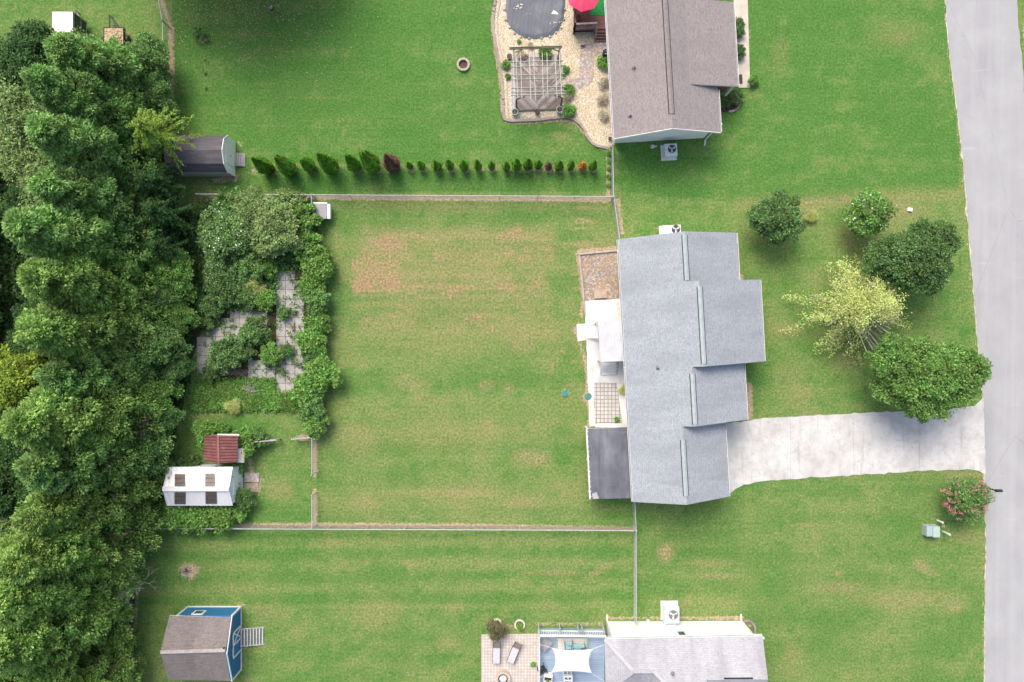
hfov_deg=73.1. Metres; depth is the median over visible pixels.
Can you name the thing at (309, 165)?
arborvitae
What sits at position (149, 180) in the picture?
drooping tree
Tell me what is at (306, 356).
shrub
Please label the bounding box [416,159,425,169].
arborvitae
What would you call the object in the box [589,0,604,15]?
turf rug
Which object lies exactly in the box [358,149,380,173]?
arborvitae
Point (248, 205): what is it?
shrub
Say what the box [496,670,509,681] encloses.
fire pit
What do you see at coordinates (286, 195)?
shrub
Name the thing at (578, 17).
pot
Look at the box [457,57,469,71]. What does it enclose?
fire ring
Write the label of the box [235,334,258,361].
shrub
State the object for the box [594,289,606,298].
wooden step
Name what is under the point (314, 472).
chain link fence
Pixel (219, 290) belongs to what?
shrub
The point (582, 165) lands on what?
arborvitae
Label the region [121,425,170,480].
understorey tree
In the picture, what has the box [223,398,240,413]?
ornamental grass
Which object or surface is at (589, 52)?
flagstone path
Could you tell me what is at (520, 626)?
bush
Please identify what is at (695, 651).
white house
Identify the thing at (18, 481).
broadleaf tree
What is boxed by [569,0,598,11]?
umbrella
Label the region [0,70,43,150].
broadleaf tree
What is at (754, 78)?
shrub
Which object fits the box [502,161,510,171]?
arborvitae
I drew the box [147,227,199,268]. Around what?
drooping tree
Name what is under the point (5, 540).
conifer
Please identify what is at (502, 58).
edging
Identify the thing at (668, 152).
air conditioner
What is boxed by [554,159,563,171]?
arborvitae
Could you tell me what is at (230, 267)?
shrub
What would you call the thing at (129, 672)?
conifer
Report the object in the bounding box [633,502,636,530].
chain link fence
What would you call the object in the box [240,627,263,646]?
ramp steps
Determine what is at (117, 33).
straw heap
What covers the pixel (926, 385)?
front tree
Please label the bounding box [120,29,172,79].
understorey tree
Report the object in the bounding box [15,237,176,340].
conifer
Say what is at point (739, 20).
shrub
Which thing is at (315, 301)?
shrub
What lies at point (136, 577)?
dead tree
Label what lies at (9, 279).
forest undergrowth
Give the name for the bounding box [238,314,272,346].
shrub
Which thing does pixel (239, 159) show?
wooden ramp
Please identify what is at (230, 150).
door
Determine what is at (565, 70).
bush
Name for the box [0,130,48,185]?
broadleaf tree
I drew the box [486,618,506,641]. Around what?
reddish shrub
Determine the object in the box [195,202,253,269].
shrub
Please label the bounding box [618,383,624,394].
ornamental grass
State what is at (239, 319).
slab path
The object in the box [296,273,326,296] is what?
vine shrub
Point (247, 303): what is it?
shrub
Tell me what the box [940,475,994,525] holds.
crape myrtle
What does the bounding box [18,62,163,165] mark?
conifer
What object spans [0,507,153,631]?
conifer
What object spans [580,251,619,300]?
gravel bed
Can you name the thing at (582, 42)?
stone block
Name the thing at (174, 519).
vine shrub
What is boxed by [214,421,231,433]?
shrub
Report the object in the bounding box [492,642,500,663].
sun lounger
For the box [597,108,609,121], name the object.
dry bush
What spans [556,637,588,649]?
rug
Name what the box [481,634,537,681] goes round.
paver patio
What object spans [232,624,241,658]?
door
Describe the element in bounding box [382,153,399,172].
arborvitae
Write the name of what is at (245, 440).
vine shrub
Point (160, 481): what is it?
understorey tree
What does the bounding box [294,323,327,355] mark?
vine shrub
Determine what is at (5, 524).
broadleaf tree
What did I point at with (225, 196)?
shrub
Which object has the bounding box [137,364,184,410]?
understorey tree
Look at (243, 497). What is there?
shrub
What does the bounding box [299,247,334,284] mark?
vine shrub
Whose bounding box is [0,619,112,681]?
conifer
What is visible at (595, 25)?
brown deck
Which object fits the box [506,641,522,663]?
sun lounger
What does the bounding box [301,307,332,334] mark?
vine shrub
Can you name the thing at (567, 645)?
patio chair
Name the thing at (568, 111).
bush
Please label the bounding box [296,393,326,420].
shrub
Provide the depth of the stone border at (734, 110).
53.86 m
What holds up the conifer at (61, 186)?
on the lawn at (456, 350)
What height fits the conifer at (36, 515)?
12.265 m
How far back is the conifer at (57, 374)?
46.41 m
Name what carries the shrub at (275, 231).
on the lawn at (456, 350)
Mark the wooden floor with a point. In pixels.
(540, 102)
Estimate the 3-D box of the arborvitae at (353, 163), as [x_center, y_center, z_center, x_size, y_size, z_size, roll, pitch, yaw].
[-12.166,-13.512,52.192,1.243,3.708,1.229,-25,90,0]
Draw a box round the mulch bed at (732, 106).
[718,87,737,112]
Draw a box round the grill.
[602,49,606,56]
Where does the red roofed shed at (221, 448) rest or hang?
on the lawn at (456, 350)
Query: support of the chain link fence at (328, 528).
on the lawn at (456, 350)
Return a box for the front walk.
[733,0,749,87]
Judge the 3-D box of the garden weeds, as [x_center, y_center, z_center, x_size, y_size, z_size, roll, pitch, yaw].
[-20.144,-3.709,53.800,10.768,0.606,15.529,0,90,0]
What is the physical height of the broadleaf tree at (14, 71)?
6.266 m
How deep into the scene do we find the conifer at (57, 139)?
45.68 m
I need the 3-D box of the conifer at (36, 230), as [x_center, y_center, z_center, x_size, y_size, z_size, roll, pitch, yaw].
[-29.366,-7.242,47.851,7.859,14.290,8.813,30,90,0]
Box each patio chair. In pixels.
[537,662,547,675]
[564,640,573,649]
[571,642,585,649]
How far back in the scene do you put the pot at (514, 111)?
53.57 m
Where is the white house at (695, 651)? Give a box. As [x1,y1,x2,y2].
[604,614,767,681]
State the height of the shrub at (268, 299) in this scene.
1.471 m
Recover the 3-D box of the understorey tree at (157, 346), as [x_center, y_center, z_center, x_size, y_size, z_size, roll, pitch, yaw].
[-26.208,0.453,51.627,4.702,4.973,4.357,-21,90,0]
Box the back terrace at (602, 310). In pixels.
[577,298,626,426]
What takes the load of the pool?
on the gravel garden
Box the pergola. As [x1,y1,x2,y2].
[509,43,565,106]
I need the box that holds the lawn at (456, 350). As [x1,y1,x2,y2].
[0,0,1023,681]
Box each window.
[191,610,206,614]
[676,631,685,634]
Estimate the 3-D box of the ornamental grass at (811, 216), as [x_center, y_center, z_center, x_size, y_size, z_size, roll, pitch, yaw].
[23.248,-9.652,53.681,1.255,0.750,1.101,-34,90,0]
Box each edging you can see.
[491,0,608,149]
[497,0,509,118]
[578,249,616,315]
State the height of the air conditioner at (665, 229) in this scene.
1.018 m
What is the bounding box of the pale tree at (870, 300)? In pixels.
[780,244,911,365]
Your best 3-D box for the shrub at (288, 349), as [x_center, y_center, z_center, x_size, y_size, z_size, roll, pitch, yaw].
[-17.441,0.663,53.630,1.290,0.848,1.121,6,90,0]
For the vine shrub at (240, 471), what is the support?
on the lawn at (456, 350)
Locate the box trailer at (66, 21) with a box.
[52,10,86,35]
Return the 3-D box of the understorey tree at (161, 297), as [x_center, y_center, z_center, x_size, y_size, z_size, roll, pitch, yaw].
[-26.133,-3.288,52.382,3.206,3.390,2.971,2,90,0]
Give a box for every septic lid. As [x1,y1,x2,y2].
[562,390,568,396]
[585,393,591,399]
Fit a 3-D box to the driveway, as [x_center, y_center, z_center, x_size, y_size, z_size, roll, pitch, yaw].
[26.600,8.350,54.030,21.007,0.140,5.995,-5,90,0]
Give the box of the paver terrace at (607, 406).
[594,383,621,422]
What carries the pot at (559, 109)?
on the gravel garden
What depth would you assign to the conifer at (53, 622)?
48.80 m
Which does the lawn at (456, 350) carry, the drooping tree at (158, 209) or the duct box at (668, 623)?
the drooping tree at (158, 209)
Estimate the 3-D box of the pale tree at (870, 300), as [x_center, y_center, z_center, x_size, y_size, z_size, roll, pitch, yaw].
[26.019,-2.810,51.029,9.384,6.957,9.406,34,90,0]
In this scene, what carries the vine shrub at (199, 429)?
on the lawn at (456, 350)
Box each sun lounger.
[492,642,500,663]
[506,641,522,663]
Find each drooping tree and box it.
[132,162,203,206]
[142,185,205,242]
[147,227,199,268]
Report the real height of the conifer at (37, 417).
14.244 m
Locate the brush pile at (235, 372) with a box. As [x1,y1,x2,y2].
[212,367,252,379]
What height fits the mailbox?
1.325 m
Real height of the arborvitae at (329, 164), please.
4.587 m
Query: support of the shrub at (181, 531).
on the lawn at (456, 350)
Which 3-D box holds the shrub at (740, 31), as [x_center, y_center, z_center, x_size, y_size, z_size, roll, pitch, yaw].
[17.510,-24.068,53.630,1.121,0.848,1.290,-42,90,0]
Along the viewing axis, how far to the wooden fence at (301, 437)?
53.10 m
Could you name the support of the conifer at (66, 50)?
on the lawn at (456, 350)
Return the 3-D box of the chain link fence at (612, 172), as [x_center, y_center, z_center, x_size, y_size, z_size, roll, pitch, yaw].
[7.730,-13.050,53.385,0.110,1.430,4.011,-1,90,0]
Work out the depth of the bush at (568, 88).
53.51 m
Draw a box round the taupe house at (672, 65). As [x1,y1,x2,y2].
[604,0,738,145]
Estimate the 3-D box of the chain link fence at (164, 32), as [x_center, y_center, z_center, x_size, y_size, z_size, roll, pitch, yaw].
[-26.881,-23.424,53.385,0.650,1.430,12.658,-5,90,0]
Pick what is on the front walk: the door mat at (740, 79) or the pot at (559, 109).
the door mat at (740, 79)
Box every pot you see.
[511,108,517,115]
[556,106,562,113]
[576,14,580,20]
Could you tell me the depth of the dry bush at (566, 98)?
53.61 m
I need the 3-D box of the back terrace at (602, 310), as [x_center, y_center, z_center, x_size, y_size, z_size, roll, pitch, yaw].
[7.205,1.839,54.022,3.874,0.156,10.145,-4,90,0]
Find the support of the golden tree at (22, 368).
on the lawn at (456, 350)
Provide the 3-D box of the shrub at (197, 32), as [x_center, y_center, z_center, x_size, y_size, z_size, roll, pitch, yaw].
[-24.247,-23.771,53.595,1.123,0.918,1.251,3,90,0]
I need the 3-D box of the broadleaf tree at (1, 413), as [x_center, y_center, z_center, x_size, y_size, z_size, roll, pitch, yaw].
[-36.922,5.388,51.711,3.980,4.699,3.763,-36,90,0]
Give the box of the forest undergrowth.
[0,38,194,681]
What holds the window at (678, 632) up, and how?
in the white house at (695, 651)
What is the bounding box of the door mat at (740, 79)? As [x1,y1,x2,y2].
[739,74,742,83]
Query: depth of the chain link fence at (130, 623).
53.38 m
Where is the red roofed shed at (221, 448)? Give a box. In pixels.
[203,433,244,462]
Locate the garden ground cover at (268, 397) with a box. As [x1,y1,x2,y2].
[186,374,300,414]
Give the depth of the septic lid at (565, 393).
53.91 m
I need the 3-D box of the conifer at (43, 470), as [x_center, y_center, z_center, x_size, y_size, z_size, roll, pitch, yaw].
[-29.307,7.706,47.983,7.706,12.992,8.328,33,90,0]
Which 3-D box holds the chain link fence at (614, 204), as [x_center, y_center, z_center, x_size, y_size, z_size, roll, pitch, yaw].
[8.050,-9.113,53.385,0.109,1.430,3.867,-8,90,0]
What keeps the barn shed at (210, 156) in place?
on the lawn at (456, 350)
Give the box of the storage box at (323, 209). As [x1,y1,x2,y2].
[313,202,330,218]
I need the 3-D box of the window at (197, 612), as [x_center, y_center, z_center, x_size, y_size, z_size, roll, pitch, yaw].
[-23.900,20.720,52.750,0.850,0.750,0.080,0,90,0]
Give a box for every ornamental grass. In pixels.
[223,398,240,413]
[240,275,268,301]
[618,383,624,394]
[803,209,818,222]
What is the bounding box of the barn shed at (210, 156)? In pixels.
[163,135,235,176]
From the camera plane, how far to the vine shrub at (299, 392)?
52.45 m
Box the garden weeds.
[187,196,318,383]
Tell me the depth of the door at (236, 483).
52.82 m
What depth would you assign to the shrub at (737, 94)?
53.28 m
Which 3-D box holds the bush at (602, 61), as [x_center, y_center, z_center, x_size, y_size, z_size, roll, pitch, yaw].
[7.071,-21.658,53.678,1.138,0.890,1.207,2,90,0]
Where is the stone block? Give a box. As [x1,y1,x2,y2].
[580,39,584,45]
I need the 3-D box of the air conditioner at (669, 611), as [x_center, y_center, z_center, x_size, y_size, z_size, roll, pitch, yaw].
[12.275,21.025,53.441,1.350,1.118,1.500,0,90,0]
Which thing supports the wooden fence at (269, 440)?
on the lawn at (456, 350)
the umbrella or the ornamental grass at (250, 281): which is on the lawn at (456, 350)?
the ornamental grass at (250, 281)
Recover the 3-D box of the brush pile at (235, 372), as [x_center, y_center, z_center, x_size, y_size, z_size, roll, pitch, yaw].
[-21.731,2.337,53.718,3.701,0.477,1.355,-4,90,0]
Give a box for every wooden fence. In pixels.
[255,438,280,441]
[291,436,311,439]
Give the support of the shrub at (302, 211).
on the lawn at (456, 350)
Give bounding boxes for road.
[945,0,1023,681]
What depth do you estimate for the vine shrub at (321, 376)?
52.31 m
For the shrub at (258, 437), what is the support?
on the lawn at (456, 350)
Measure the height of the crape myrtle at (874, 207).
3.843 m
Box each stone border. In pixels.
[728,103,741,112]
[743,620,755,633]
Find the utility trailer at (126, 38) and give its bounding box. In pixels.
[103,14,130,48]
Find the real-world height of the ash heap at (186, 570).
0.090 m
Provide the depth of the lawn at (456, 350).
54.00 m
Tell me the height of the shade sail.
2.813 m
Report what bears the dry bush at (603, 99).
on the gravel garden
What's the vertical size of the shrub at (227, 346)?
2.290 m
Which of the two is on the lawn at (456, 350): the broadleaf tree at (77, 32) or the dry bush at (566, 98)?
the broadleaf tree at (77, 32)
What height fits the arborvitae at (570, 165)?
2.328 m
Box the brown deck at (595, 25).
[573,7,605,41]
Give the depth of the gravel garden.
53.98 m
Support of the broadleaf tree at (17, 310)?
on the lawn at (456, 350)
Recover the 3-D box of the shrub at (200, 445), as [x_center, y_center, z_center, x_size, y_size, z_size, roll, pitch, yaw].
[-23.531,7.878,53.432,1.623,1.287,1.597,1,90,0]
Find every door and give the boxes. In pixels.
[226,143,235,167]
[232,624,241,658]
[233,477,242,494]
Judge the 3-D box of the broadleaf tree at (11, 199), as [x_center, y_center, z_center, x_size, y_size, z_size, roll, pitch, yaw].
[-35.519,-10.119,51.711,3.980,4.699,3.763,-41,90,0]
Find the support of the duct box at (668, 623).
attached to the white house at (695, 651)
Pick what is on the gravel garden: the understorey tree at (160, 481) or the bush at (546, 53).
the bush at (546, 53)
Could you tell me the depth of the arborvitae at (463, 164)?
52.79 m
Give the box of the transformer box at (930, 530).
[922,524,939,536]
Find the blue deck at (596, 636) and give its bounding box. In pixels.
[538,623,605,681]
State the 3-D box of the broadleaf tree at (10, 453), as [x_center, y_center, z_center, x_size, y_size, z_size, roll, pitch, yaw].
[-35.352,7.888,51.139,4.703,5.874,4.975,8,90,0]
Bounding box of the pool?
[503,0,565,39]
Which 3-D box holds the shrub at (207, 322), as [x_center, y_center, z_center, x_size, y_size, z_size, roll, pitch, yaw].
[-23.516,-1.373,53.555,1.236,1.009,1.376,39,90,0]
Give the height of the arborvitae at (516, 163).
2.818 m
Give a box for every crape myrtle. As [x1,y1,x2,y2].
[841,187,899,240]
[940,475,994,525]
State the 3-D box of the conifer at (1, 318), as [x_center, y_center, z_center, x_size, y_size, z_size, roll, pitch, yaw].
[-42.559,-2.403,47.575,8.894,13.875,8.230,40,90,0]
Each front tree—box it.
[744,187,805,248]
[861,216,964,297]
[863,332,993,423]
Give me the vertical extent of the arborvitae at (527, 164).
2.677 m
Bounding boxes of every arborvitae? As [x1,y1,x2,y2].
[251,156,275,175]
[274,154,297,177]
[299,156,316,172]
[316,152,338,174]
[344,154,361,171]
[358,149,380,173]
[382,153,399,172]
[406,161,413,168]
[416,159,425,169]
[431,159,442,171]
[445,158,453,170]
[458,159,468,171]
[474,159,482,170]
[488,161,495,169]
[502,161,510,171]
[511,157,521,170]
[522,158,532,170]
[534,159,542,168]
[544,161,552,169]
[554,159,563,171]
[567,160,574,170]
[578,161,586,170]
[588,160,596,170]
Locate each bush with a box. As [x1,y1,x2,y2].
[500,59,510,69]
[515,50,527,58]
[515,623,522,629]
[538,45,551,59]
[561,102,577,117]
[562,65,569,73]
[563,84,576,95]
[563,92,572,102]
[596,54,607,68]
[596,92,608,104]
[597,75,608,88]
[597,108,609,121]
[606,149,611,155]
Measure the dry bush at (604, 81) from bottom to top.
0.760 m
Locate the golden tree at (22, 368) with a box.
[0,344,48,410]
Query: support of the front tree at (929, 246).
on the lawn at (456, 350)
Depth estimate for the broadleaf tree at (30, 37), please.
48.61 m
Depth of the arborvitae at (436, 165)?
52.75 m
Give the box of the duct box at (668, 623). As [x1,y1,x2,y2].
[662,617,676,624]
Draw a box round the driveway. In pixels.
[726,399,985,492]
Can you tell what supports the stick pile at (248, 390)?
on the garden ground cover at (268, 397)
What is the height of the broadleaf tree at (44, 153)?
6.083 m
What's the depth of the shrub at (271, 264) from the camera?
53.10 m
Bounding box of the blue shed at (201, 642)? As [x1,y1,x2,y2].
[160,606,241,680]
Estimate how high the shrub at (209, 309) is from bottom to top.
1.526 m
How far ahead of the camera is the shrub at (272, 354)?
52.96 m
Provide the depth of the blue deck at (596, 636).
53.40 m
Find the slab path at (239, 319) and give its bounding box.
[197,271,303,391]
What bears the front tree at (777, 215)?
on the lawn at (456, 350)
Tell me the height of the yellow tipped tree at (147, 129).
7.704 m
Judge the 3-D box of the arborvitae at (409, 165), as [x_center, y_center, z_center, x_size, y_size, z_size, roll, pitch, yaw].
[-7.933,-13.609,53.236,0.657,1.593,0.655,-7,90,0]
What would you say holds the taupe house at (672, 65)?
on the lawn at (456, 350)
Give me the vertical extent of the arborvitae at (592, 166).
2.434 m
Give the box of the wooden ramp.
[234,153,244,166]
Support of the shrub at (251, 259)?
on the lawn at (456, 350)
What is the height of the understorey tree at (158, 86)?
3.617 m
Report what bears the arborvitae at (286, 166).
on the lawn at (456, 350)
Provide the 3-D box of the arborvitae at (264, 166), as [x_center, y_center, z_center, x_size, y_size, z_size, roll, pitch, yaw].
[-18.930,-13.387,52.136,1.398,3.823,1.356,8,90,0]
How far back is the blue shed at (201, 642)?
51.80 m
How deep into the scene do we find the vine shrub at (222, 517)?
52.57 m
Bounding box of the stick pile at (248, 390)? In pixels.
[240,380,261,396]
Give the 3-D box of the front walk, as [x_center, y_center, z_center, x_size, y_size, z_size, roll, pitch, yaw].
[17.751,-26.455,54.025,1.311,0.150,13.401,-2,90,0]
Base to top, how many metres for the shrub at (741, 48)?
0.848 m
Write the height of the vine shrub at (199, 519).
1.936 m
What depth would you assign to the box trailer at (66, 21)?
51.89 m
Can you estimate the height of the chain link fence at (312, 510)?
1.430 m
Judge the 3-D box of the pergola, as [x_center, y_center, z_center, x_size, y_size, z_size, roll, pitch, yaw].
[1.917,-20.080,52.708,4.215,2.585,4.345,0,90,0]
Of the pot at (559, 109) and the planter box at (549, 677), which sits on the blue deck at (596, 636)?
the planter box at (549, 677)
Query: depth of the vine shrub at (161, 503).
52.77 m
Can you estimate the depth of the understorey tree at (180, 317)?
51.70 m
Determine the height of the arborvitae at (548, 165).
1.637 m
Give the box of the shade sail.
[538,633,604,681]
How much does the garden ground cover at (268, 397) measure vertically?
0.514 m
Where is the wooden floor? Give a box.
[510,53,562,110]
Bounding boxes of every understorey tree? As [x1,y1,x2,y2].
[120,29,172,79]
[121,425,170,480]
[128,317,192,373]
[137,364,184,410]
[139,68,180,115]
[144,405,186,442]
[146,280,186,309]
[147,457,174,494]
[149,247,198,302]
[160,353,197,386]
[161,294,200,338]
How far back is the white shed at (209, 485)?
51.72 m
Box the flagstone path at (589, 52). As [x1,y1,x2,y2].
[566,41,606,89]
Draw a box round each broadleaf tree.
[0,18,59,69]
[0,32,47,109]
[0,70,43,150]
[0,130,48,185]
[0,180,34,212]
[0,383,28,426]
[0,434,34,477]
[0,456,28,519]
[0,510,14,544]
[3,328,50,360]
[10,297,44,327]
[14,478,35,506]
[16,152,50,205]
[24,107,93,163]
[70,25,108,76]
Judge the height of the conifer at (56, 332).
12.911 m
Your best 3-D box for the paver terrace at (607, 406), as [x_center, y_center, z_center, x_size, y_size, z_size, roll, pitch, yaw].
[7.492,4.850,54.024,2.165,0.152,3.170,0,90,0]
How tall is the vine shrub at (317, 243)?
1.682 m
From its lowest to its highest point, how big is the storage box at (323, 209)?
1.000 m
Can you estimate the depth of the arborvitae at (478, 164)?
52.76 m
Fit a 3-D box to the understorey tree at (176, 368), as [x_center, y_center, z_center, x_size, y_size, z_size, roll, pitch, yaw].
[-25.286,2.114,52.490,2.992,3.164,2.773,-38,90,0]
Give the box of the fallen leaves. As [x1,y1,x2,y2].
[167,0,388,87]
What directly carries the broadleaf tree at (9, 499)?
on the lawn at (456, 350)
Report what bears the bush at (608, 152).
on the lawn at (456, 350)
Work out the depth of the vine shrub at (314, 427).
52.75 m
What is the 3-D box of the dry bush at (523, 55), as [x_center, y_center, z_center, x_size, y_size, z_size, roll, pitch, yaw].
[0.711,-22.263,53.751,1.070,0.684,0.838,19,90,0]
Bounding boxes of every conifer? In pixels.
[0,285,3,321]
[0,359,174,463]
[0,472,163,590]
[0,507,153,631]
[0,525,127,591]
[0,554,146,679]
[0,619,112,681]
[1,194,171,293]
[8,587,101,639]
[9,435,163,540]
[12,278,170,384]
[12,396,174,499]
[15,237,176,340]
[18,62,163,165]
[19,601,142,681]
[24,108,176,211]
[25,161,172,254]
[31,324,172,413]
[41,30,174,124]
[64,628,146,681]
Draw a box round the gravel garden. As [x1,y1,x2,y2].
[494,0,615,146]
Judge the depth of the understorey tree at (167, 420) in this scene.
51.42 m
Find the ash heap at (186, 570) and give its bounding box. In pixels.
[182,567,190,574]
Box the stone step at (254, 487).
[244,483,258,491]
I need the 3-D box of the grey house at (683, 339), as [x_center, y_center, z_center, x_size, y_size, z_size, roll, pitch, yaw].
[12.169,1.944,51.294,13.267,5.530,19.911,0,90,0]
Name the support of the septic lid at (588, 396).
on the lawn at (456, 350)
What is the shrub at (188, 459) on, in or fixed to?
on the lawn at (456, 350)
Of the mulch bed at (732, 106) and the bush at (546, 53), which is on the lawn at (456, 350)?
the mulch bed at (732, 106)
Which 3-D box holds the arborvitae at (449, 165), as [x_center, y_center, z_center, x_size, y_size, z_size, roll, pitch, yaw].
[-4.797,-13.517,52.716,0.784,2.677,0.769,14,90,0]
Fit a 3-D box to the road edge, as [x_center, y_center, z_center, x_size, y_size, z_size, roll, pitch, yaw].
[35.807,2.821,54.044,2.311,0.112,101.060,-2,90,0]
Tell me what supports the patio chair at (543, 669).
on the blue deck at (596, 636)
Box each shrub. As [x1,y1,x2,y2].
[147,497,168,530]
[161,506,193,533]
[175,452,199,466]
[176,524,199,535]
[184,506,212,535]
[190,419,217,443]
[192,26,205,41]
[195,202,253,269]
[196,442,203,449]
[197,295,224,318]
[199,316,214,332]
[202,367,220,383]
[203,254,238,286]
[203,270,244,308]
[204,332,247,374]
[207,504,246,534]
[212,185,241,212]
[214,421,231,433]
[222,462,243,474]
[229,185,266,226]
[231,284,259,311]
[232,425,255,461]
[233,247,266,285]
[233,482,256,512]
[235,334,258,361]
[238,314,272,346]
[248,194,309,258]
[251,426,269,447]
[253,289,277,311]
[255,256,277,279]
[258,340,283,365]
[271,188,307,209]
[277,304,291,320]
[279,342,294,356]
[288,373,324,405]
[290,200,323,234]
[291,228,323,261]
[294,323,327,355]
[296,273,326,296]
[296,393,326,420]
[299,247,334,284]
[299,290,331,316]
[300,350,323,364]
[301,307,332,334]
[302,354,343,393]
[302,413,331,439]
[306,240,327,260]
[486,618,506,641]
[720,92,731,108]
[727,87,745,105]
[735,17,745,26]
[736,24,745,38]
[737,44,745,60]
[747,73,759,84]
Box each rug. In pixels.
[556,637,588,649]
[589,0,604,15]
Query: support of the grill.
on the flagstone path at (589, 52)
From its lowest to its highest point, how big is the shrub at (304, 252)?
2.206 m
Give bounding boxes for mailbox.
[990,488,1002,491]
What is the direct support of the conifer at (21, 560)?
on the lawn at (456, 350)
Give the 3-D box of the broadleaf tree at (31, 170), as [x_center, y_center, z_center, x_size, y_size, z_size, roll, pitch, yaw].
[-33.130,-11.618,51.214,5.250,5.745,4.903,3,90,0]
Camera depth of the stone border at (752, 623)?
53.84 m
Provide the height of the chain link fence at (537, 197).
1.430 m
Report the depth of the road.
53.97 m
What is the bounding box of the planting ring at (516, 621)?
[514,619,524,630]
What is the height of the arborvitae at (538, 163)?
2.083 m
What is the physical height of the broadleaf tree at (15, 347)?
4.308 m
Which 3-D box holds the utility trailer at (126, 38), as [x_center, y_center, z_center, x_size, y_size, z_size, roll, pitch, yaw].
[-30.700,-23.933,53.615,1.920,0.770,2.615,0,90,0]
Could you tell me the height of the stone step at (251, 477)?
0.120 m
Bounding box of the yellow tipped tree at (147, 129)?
[124,106,203,174]
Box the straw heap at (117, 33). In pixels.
[104,28,124,42]
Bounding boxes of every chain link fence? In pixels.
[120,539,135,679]
[134,524,635,530]
[158,0,170,120]
[195,193,613,199]
[311,436,316,475]
[311,492,316,529]
[610,144,613,197]
[611,196,619,238]
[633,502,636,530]
[633,531,636,624]
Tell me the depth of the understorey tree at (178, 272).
51.30 m
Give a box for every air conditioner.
[659,225,680,233]
[660,143,677,160]
[660,601,678,622]
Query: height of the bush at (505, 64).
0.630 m
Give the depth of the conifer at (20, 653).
46.64 m
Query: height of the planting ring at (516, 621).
0.159 m
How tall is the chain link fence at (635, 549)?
1.430 m
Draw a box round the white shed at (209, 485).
[162,464,242,505]
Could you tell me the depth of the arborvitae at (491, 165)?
52.97 m
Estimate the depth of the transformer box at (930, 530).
53.36 m
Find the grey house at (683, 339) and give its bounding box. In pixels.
[585,231,765,504]
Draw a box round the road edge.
[944,0,986,681]
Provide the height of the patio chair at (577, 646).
0.860 m
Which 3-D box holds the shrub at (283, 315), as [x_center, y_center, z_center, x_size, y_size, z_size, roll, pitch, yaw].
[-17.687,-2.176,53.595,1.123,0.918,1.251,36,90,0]
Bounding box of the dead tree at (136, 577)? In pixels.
[112,557,155,603]
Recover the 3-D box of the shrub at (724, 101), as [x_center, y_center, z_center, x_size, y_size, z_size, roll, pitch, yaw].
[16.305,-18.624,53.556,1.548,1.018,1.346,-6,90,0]
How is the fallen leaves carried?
on the lawn at (456, 350)
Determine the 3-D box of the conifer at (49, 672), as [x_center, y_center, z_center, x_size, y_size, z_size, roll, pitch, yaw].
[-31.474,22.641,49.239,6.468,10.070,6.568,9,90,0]
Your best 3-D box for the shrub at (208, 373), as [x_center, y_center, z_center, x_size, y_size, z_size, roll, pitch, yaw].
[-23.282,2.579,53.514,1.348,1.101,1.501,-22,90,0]
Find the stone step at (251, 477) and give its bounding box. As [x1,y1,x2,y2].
[244,473,259,481]
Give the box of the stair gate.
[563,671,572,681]
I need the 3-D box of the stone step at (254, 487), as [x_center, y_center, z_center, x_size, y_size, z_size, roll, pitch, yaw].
[-20.325,11.450,53.975,1.100,0.090,0.720,-3,90,0]
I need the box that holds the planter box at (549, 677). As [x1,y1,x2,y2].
[543,672,552,681]
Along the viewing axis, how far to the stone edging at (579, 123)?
53.85 m

